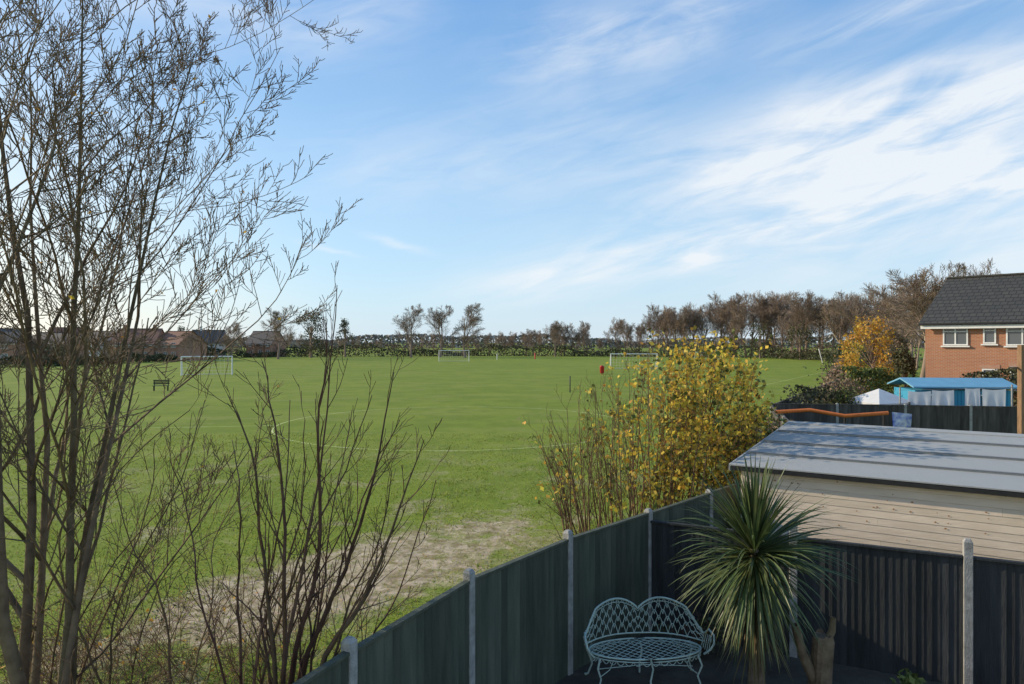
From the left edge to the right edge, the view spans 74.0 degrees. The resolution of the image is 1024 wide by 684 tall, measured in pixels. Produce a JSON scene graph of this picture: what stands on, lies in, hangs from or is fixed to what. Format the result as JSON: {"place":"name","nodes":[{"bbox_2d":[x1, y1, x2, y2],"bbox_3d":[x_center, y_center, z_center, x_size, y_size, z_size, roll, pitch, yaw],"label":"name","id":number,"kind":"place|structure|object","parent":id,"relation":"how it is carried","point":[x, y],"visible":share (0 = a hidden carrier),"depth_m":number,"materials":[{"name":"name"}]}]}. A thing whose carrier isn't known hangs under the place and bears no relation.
{"place":"outdoors","nodes":[
{"label":"outdoors","id":0,"kind":"place"},
{"bbox_2d":[0,336,24,362],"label":"walls","id":1,"kind":"structure","parent":0,"point":[10,353],"depth_m":130.37,"materials":[{"name":"brown brick"}]},
{"bbox_2d":[0,329,22,343],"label":"roof front","id":2,"kind":"structure","parent":1,"relation":"on","point":[10,333],"depth_m":132.23,"materials":[{"name":"grey tile"}]},
{"bbox_2d":[34,336,88,363],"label":"walls","id":3,"kind":"structure","parent":0,"point":[80,353],"depth_m":138.45,"materials":[{"name":"brown brick"}]},
{"bbox_2d":[32,332,69,348],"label":"roof front","id":4,"kind":"structure","parent":3,"relation":"on","point":[59,334],"depth_m":137.18,"materials":[{"name":"grey tile"}]},
{"bbox_2d":[89,332,112,360],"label":"walls","id":5,"kind":"structure","parent":0,"point":[102,347],"depth_m":157.30,"materials":[{"name":"brown brick"}]},
{"bbox_2d":[80,331,112,340],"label":"roof front","id":6,"kind":"structure","parent":5,"relation":"on","point":[97,334],"depth_m":159.58,"materials":[{"name":"grey tile"}]},
{"bbox_2d":[110,329,161,343],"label":"roof front","id":7,"kind":"structure","parent":0,"point":[155,336],"depth_m":158.95,"materials":[{"name":"brown tile"}]},
{"bbox_2d":[155,332,206,359],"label":"walls","id":8,"kind":"structure","parent":0,"point":[178,350],"depth_m":158.51,"materials":[{"name":"brown brick"}]},
{"bbox_2d":[155,343,174,354],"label":"window glass","id":9,"kind":"object","parent":8,"relation":"in","point":[164,353],"visible":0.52,"depth_m":156.31,"materials":[{"name":"grey glass"}]},
{"bbox_2d":[156,331,193,344],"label":"roof front","id":10,"kind":"structure","parent":8,"relation":"on","point":[169,335],"depth_m":159.26,"materials":[{"name":"brown tile"}]},
{"bbox_2d":[192,330,224,342],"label":"roof front","id":11,"kind":"structure","parent":0,"point":[211,335],"depth_m":188.95,"materials":[{"name":"grey tile"}]},
{"bbox_2d":[207,344,225,357],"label":"walls","id":12,"kind":"structure","parent":0,"point":[219,347],"depth_m":187.95,"materials":[{"name":"brick"}]},
{"bbox_2d":[246,333,285,356],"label":"walls","id":13,"kind":"structure","parent":0,"point":[270,348],"depth_m":194.78,"materials":[{"name":"brown brick"}]},
{"bbox_2d":[245,331,277,343],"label":"roof front","id":14,"kind":"structure","parent":13,"relation":"on","point":[261,336],"depth_m":195.96,"materials":[{"name":"grey tile"}]},
{"bbox_2d":[0,343,924,683],"bbox_3d":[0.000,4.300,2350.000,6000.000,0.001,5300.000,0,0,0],"label":"ground","id":15,"kind":"structure","parent":0,"point":[474,395],"depth_m":24.27,"materials":[{"name":"green plant"}]},
{"bbox_2d":[33,340,65,359],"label":"evergreen tree","id":16,"kind":"object","parent":15,"relation":"on","point":[47,348],"visible":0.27,"depth_m":123.20,"materials":[{"name":"green plant"}]},
{"bbox_2d":[0,350,223,366],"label":"hedgerow","id":17,"kind":"object","parent":15,"relation":"on","point":[154,357],"visible":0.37,"depth_m":139.96,"materials":[{"name":"green plant"}]},
{"bbox_2d":[0,0,241,665],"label":"bare tree","id":18,"kind":"object","parent":15,"relation":"on","point":[63,448],"visible":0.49,"depth_m":7.99,"materials":[{"name":"brown plant"}]},
{"bbox_2d":[111,331,163,360],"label":"walls","id":19,"kind":"structure","parent":15,"relation":"on","point":[152,352],"depth_m":156.82,"materials":[{"name":"brown brick"}]},
{"bbox_2d":[6,360,287,683],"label":"bare sapling","id":20,"kind":"object","parent":15,"relation":"on","point":[64,586],"visible":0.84,"depth_m":6.43,"materials":[{"name":"brown plant"}]},
{"bbox_2d":[153,380,169,390],"bbox_3d":[-30.970,3.825,59.998,1.300,0.950,0.455,0,0,-17],"label":"park bench","id":21,"kind":"object","parent":15,"relation":"on","point":[159,382],"visible":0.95,"depth_m":60.09,"materials":[{"name":"black wood"}]},
{"bbox_2d":[0,0,362,683],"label":"bare tree","id":22,"kind":"object","parent":15,"relation":"on","point":[16,659],"visible":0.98,"depth_m":6.60,"materials":[{"name":"brown plant"}]},
{"bbox_2d":[0,534,375,683],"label":"bramble undergrowth","id":23,"kind":"object","parent":15,"relation":"on","point":[79,654],"visible":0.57,"depth_m":8.09,"materials":[{"name":"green plant"}]},
{"bbox_2d":[181,356,232,375],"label":"football goal","id":24,"kind":"object","parent":15,"relation":"on","point":[224,370],"visible":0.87,"depth_m":88.76,"materials":[{"name":"white paint"}]},
{"bbox_2d":[224,321,245,355],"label":"bare tree","id":25,"kind":"object","parent":15,"relation":"on","point":[234,332],"visible":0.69,"depth_m":183.75,"materials":[{"name":"plant"}]},
{"bbox_2d":[261,305,300,358],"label":"bare tree","id":26,"kind":"object","parent":15,"relation":"on","point":[278,329],"visible":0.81,"depth_m":170.17,"materials":[{"name":"plant"}]},
{"bbox_2d":[162,370,435,683],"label":"bare sapling","id":27,"kind":"object","parent":15,"relation":"on","point":[257,660],"visible":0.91,"depth_m":6.12,"materials":[{"name":"brown plant"}]},
{"bbox_2d":[294,309,328,357],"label":"evergreen tree","id":28,"kind":"object","parent":15,"relation":"on","point":[315,338],"visible":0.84,"depth_m":183.88,"materials":[{"name":"green plant"}]},
{"bbox_2d":[188,261,449,683],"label":"bare sapling","id":29,"kind":"object","parent":15,"relation":"on","point":[314,634],"visible":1,"depth_m":5.71,"materials":[{"name":"brown plant"}]},
{"bbox_2d":[2,476,651,683],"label":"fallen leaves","id":30,"kind":"object","parent":15,"relation":"on","point":[287,582],"visible":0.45,"depth_m":12.65,"materials":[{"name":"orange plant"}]},
{"bbox_2d":[335,318,355,356],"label":"pine tree","id":31,"kind":"object","parent":15,"relation":"on","point":[344,330],"visible":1,"depth_m":194.74,"materials":[{"name":"green plant"}]},
{"bbox_2d":[391,304,425,356],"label":"bare tree","id":32,"kind":"object","parent":15,"relation":"on","point":[409,320],"visible":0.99,"depth_m":189.94,"materials":[{"name":"plant"}]},
{"bbox_2d":[10,373,816,450],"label":"pitch markings","id":33,"kind":"object","parent":15,"relation":"on","point":[396,408],"visible":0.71,"depth_m":33.01,"materials":[{"name":"paint"}]},
{"bbox_2d":[207,343,641,357],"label":"hedgerow","id":34,"kind":"object","parent":15,"relation":"on","point":[471,351],"visible":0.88,"depth_m":202.46,"materials":[{"name":"green plant"}]},
{"bbox_2d":[212,340,640,356],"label":"hedgerow","id":35,"kind":"object","parent":15,"relation":"on","point":[521,344],"visible":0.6,"depth_m":204.62,"materials":[{"name":"green plant"}]},
{"bbox_2d":[423,305,463,356],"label":"bare tree","id":36,"kind":"object","parent":15,"relation":"on","point":[439,320],"visible":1,"depth_m":191.80,"materials":[{"name":"brown plant"}]},
{"bbox_2d":[439,350,468,357],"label":"football goal","id":37,"kind":"object","parent":15,"relation":"on","point":[454,350],"visible":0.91,"depth_m":150.06,"materials":[{"name":"white paint"}]},
{"bbox_2d":[0,290,924,369],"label":"distant treeline","id":38,"kind":"object","parent":15,"relation":"on","point":[776,312],"visible":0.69,"depth_m":191.01,"materials":[{"name":"brown plant"}]},
{"bbox_2d":[456,302,487,357],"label":"bare tree","id":39,"kind":"object","parent":15,"relation":"on","point":[472,321],"visible":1,"depth_m":185.25,"materials":[{"name":"brown plant"}]},
{"bbox_2d":[32,333,924,347],"bbox_3d":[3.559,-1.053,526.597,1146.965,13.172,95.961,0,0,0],"label":"distant woodland","id":40,"kind":"object","parent":15,"relation":"on","point":[375,337],"visible":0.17,"depth_m":499.88,"materials":[{"name":"brown plant"}]},
{"bbox_2d":[293,481,740,683],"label":"garden fence","id":41,"kind":"object","parent":15,"relation":"on","point":[525,619],"visible":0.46,"depth_m":8.07,"materials":[{"name":"wood"}]},
{"bbox_2d":[550,323,561,356],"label":"bare tree","id":42,"kind":"object","parent":15,"relation":"on","point":[555,332],"visible":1,"depth_m":195.06,"materials":[{"name":"brown plant"}]},
{"bbox_2d":[569,376,570,391],"bbox_3d":[4.947,3.600,58.000,0.092,1.400,0.092,0,0,-23],"label":"marker post","id":43,"kind":"object","parent":15,"relation":"on","point":[569,383],"visible":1,"depth_m":57.98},
{"bbox_2d":[610,354,657,368],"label":"football goal","id":44,"kind":"object","parent":15,"relation":"on","point":[629,362],"visible":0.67,"depth_m":109.30,"materials":[{"name":"white paint"}]},
{"bbox_2d":[517,324,775,539],"bbox_3d":[2.899,1.985,13.548,5.584,4.649,3.471,0,0,0],"label":"yellow leaved bush","id":45,"kind":"object","parent":15,"relation":"on","point":[687,399],"visible":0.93,"depth_m":13.14,"materials":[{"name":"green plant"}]},
{"bbox_2d":[674,387,786,499],"bbox_3d":[4.908,2.589,14.724,2.691,3.454,2.650,0,0,29],"label":"boundary shrub","id":46,"kind":"object","parent":15,"relation":"on","point":[765,429],"visible":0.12,"depth_m":14.53,"materials":[{"name":"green plant"}]},
{"bbox_2d":[555,631,943,683],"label":"garden soil bed","id":47,"kind":"object","parent":15,"relation":"on","point":[713,671],"visible":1,"depth_m":8.83,"materials":[{"name":"brown soil"}]},
{"bbox_2d":[583,596,714,683],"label":"garden bench","id":48,"kind":"object","parent":47,"relation":"on","point":[591,654],"visible":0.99,"depth_m":8.67,"materials":[{"name":"paint"}]},
{"bbox_2d":[652,609,725,658],"bbox_3d":[2.458,4.004,9.344,0.952,0.604,0.737,0,0,27],"label":"garden shrub","id":49,"kind":"object","parent":47,"relation":"on","point":[705,622],"visible":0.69,"depth_m":9.25,"materials":[{"name":"green plant"}]},
{"bbox_2d":[663,450,858,683],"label":"cordyline palm","id":50,"kind":"object","parent":47,"relation":"on","point":[750,594],"visible":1,"depth_m":7.80,"materials":[{"name":"green plant"}]},
{"bbox_2d":[791,616,835,683],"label":"tree stump","id":51,"kind":"object","parent":47,"relation":"on","point":[818,668],"visible":0.95,"depth_m":7.83,"materials":[{"name":"wood"}]},
{"bbox_2d":[891,668,926,683],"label":"garden shrub","id":52,"kind":"object","parent":47,"relation":"on","point":[907,678],"visible":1,"depth_m":7.68,"materials":[{"name":"green plant"}]},
{"bbox_2d":[714,413,792,469],"bbox_3d":[6.487,3.004,17.602,3.074,2.628,2.440,0,0,0],"label":"boundary shrub","id":53,"kind":"object","parent":15,"relation":"on","point":[774,426],"visible":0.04,"depth_m":17.34,"materials":[{"name":"brown plant"}]},
{"bbox_2d":[748,322,770,357],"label":"evergreen tree","id":54,"kind":"object","parent":15,"relation":"on","point":[760,335],"visible":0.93,"depth_m":177.73,"materials":[{"name":"green plant"}]},
{"bbox_2d":[620,343,922,367],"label":"hedgerow","id":55,"kind":"object","parent":15,"relation":"on","point":[788,354],"visible":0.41,"depth_m":176.43,"materials":[{"name":"green plant"}]},
{"bbox_2d":[770,406,789,432],"bbox_3d":[8.444,3.525,20.750,0.569,1.950,14.210,0,0,19],"label":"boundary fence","id":56,"kind":"object","parent":15,"relation":"on","point":[783,418],"visible":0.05,"depth_m":25.41,"materials":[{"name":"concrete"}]},
{"bbox_2d":[640,334,923,361],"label":"hedgerow","id":57,"kind":"object","parent":15,"relation":"on","point":[775,345],"visible":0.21,"depth_m":189.71,"materials":[{"name":"green plant"}]},
{"bbox_2d":[787,320,815,359],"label":"evergreen tree","id":58,"kind":"object","parent":15,"relation":"on","point":[793,331],"visible":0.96,"depth_m":164.82,"materials":[{"name":"green plant"}]},
{"bbox_2d":[772,379,838,405],"bbox_3d":[16.317,3.500,36.921,0.212,2.000,22.244,0,0,32],"label":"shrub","id":59,"kind":"object","parent":15,"relation":"on","point":[788,401],"visible":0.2,"depth_m":34.81,"materials":[{"name":"green plant"}]},
{"bbox_2d":[769,384,859,409],"bbox_3d":[13.459,3.067,29.656,5.565,2.507,2.500,0,0,-22],"label":"garden hedge","id":60,"kind":"object","parent":15,"relation":"on","point":[809,392],"visible":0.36,"depth_m":29.58,"materials":[{"name":"green plant"}]},
{"bbox_2d":[775,408,888,425],"bbox_3d":[10.233,3.220,21.736,3.431,2.160,0.532,0,0,5],"label":"orange play rail","id":61,"kind":"object","parent":15,"relation":"on","point":[845,416],"visible":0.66,"depth_m":21.72,"materials":[{"name":"plastic"}]},
{"bbox_2d":[651,520,1023,683],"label":"garden fence","id":62,"kind":"object","parent":15,"relation":"on","point":[945,618],"visible":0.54,"depth_m":8.74,"materials":[{"name":"wood"}]},
{"bbox_2d":[803,341,871,380],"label":"hedgerow","id":63,"kind":"object","parent":15,"relation":"on","point":[836,352],"visible":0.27,"depth_m":75.55,"materials":[{"name":"green plant"}]},
{"bbox_2d":[816,358,860,388],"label":"hedgerow","id":64,"kind":"object","parent":15,"relation":"on","point":[834,370],"visible":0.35,"depth_m":55.07,"materials":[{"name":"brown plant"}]},
{"bbox_2d":[819,380,863,403],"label":"boundary shrub","id":65,"kind":"object","parent":15,"relation":"on","point":[844,395],"visible":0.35,"depth_m":29.79,"materials":[{"name":"green plant"}]},
{"bbox_2d":[821,372,872,401],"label":"boundary shrub","id":66,"kind":"object","parent":15,"relation":"on","point":[846,382],"visible":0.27,"depth_m":33.36,"materials":[{"name":"brown plant"}]},
{"bbox_2d":[842,342,869,381],"bbox_3d":[26.417,2.133,52.022,1.983,4.346,2.141,0,0,0],"label":"autumn tree","id":67,"kind":"object","parent":15,"relation":"on","point":[858,357],"visible":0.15,"depth_m":51.83,"materials":[{"name":"yellow plant"}]},
{"bbox_2d":[823,365,902,395],"bbox_3d":[20.731,2.814,39.388,7.914,3.011,4.185,0,0,-28],"label":"garden hedge","id":68,"kind":"object","parent":15,"relation":"on","point":[883,377],"visible":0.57,"depth_m":38.72,"materials":[{"name":"green plant"}]},
{"bbox_2d":[834,310,896,392],"bbox_3d":[24.936,1.228,46.943,4.640,6.895,4.706,0,0,0],"label":"autumn tree","id":69,"kind":"object","parent":15,"relation":"on","point":[859,338],"visible":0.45,"depth_m":46.84,"materials":[{"name":"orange plant"}]},
{"bbox_2d":[729,421,1023,560],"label":"timber shed","id":70,"kind":"structure","parent":15,"relation":"on","point":[941,490],"depth_m":10.66,"materials":[{"name":"wood"}]},
{"bbox_2d":[848,389,907,405],"bbox_3d":[15.921,3.160,29.500,1.900,2.280,1.900,0,0,-17],"label":"garden canopy","id":71,"kind":"object","parent":15,"relation":"on","point":[878,396],"visible":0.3,"depth_m":29.02,"materials":[{"name":"white fabric"}]},
{"bbox_2d":[853,278,924,373],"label":"bare tree","id":72,"kind":"object","parent":15,"relation":"on","point":[886,297],"visible":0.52,"depth_m":91.31,"materials":[{"name":"brown plant"}]},
{"bbox_2d":[871,328,909,373],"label":"evergreen tree","id":73,"kind":"object","parent":15,"relation":"on","point":[900,339],"visible":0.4,"depth_m":84.38,"materials":[{"name":"green plant"}]},
{"bbox_2d":[771,402,1016,433],"bbox_3d":[16.556,3.470,26.595,12.350,2.060,0.194,0,0,9],"label":"boundary fence","id":74,"kind":"object","parent":15,"relation":"on","point":[1000,419],"visible":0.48,"depth_m":26.63,"materials":[{"name":"wood"}]},
{"bbox_2d":[892,412,911,426],"bbox_3d":[12.045,2.406,21.000,0.619,0.488,0.050,0,0,-5],"label":"blue banner","id":75,"kind":"object","parent":74,"relation":"attached to","point":[901,419],"visible":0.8,"depth_m":20.99,"materials":[{"name":"fabric"}]},
{"bbox_2d":[892,344,917,390],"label":"conifer shrub","id":76,"kind":"object","parent":15,"relation":"on","point":[902,359],"visible":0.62,"depth_m":43.83,"materials":[{"name":"green plant"}]},
{"bbox_2d":[886,266,961,336],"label":"bare tree","id":77,"kind":"object","parent":15,"relation":"on","point":[914,302],"visible":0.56,"depth_m":68.79,"materials":[{"name":"brown plant"}]},
{"bbox_2d":[885,260,973,377],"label":"bare tree","id":78,"kind":"object","parent":15,"relation":"on","point":[922,373],"visible":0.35,"depth_m":78.07,"materials":[{"name":"brown plant"}]},
{"bbox_2d":[887,377,1016,406],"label":"blue summerhouse","id":79,"kind":"structure","parent":15,"relation":"on","point":[958,386],"depth_m":31.09,"materials":[{"name":"paint"}]},
{"bbox_2d":[899,385,1012,405],"bbox_3d":[18.674,3.046,28.598,4.780,2.507,0.176,0,0,-1],"label":"washing line","id":80,"kind":"object","parent":15,"relation":"on","point":[990,397],"visible":0.86,"depth_m":28.60,"materials":[{"name":"white fabric"}]},
{"bbox_2d":[928,259,1000,301],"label":"bare tree","id":81,"kind":"object","parent":15,"relation":"on","point":[975,270],"visible":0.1,"depth_m":65.38,"materials":[{"name":"plant"}]},
{"bbox_2d":[959,368,1016,405],"bbox_3d":[25.382,2.806,34.086,2.975,3.007,6.256,0,0,-38],"label":"garden hedge","id":82,"kind":"object","parent":15,"relation":"on","point":[995,373],"visible":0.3,"depth_m":34.59,"materials":[{"name":"green plant"}]},
{"bbox_2d":[1007,345,1023,433],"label":"timber post","id":83,"kind":"object","parent":15,"relation":"on","point":[1020,389],"visible":0.62,"depth_m":23.94,"materials":[{"name":"brown wood"}]},
{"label":"walls","id":84,"kind":"object","parent":15,"relation":"on","visible":0},
{"bbox_2d":[47,327,81,335],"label":"roof front","id":85,"kind":"structure","parent":84,"relation":"on","point":[59,330],"depth_m":183.94,"materials":[{"name":"grey tile"}]},
{"bbox_2d":[0,0,1023,342],"label":"sky","id":86,"kind":"structure","parent":0,"point":[536,163],"materials":[{"name":"blue"}]},
{"bbox_2d":[925,324,1016,405],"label":"walls","id":87,"kind":"structure","parent":0,"point":[948,362],"depth_m":36.62,"materials":[{"name":"orange brick"}]},
{"bbox_2d":[918,274,1023,325],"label":"roof front","id":88,"kind":"structure","parent":87,"relation":"on","point":[981,299],"depth_m":38.08,"materials":[{"name":"tile"}]},
{"bbox_2d":[919,322,1023,324],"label":"gutter","id":89,"kind":"object","parent":88,"relation":"attached to","point":[971,323],"visible":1,"depth_m":35.92,"materials":[{"name":"white plastic"}]},
{"bbox_2d":[920,324,1023,328],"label":"fascia","id":90,"kind":"structure","parent":88,"relation":"attached to","point":[974,326],"depth_m":36.13,"materials":[{"name":"white paint"}]},
{"bbox_2d":[947,273,1023,278],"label":"ridge tiles","id":91,"kind":"object","parent":88,"relation":"attached to","point":[985,275],"visible":1,"depth_m":40.38,"materials":[{"name":"grey tile"}]},
{"bbox_2d":[941,344,1016,390],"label":"window sills","id":92,"kind":"structure","parent":87,"relation":"attached to","point":[981,344],"depth_m":35.94,"materials":[{"name":"white stone"}]},
{"bbox_2d":[943,324,1023,375],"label":"window frames","id":93,"kind":"structure","parent":87,"relation":"attached to","point":[984,330],"depth_m":35.88,"materials":[{"name":"white plastic"}]},
{"bbox_2d":[944,328,1023,383],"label":"window glass","id":94,"kind":"object","parent":93,"relation":"in","point":[1014,335],"visible":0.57,"depth_m":35.88,"materials":[{"name":"grey glass"}]},
{"bbox_2d":[979,362,1016,368],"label":"soldier lintels","id":95,"kind":"object","parent":87,"relation":"attached to","point":[997,366],"visible":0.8,"depth_m":35.66,"materials":[{"name":"brown brick"}]}
]}

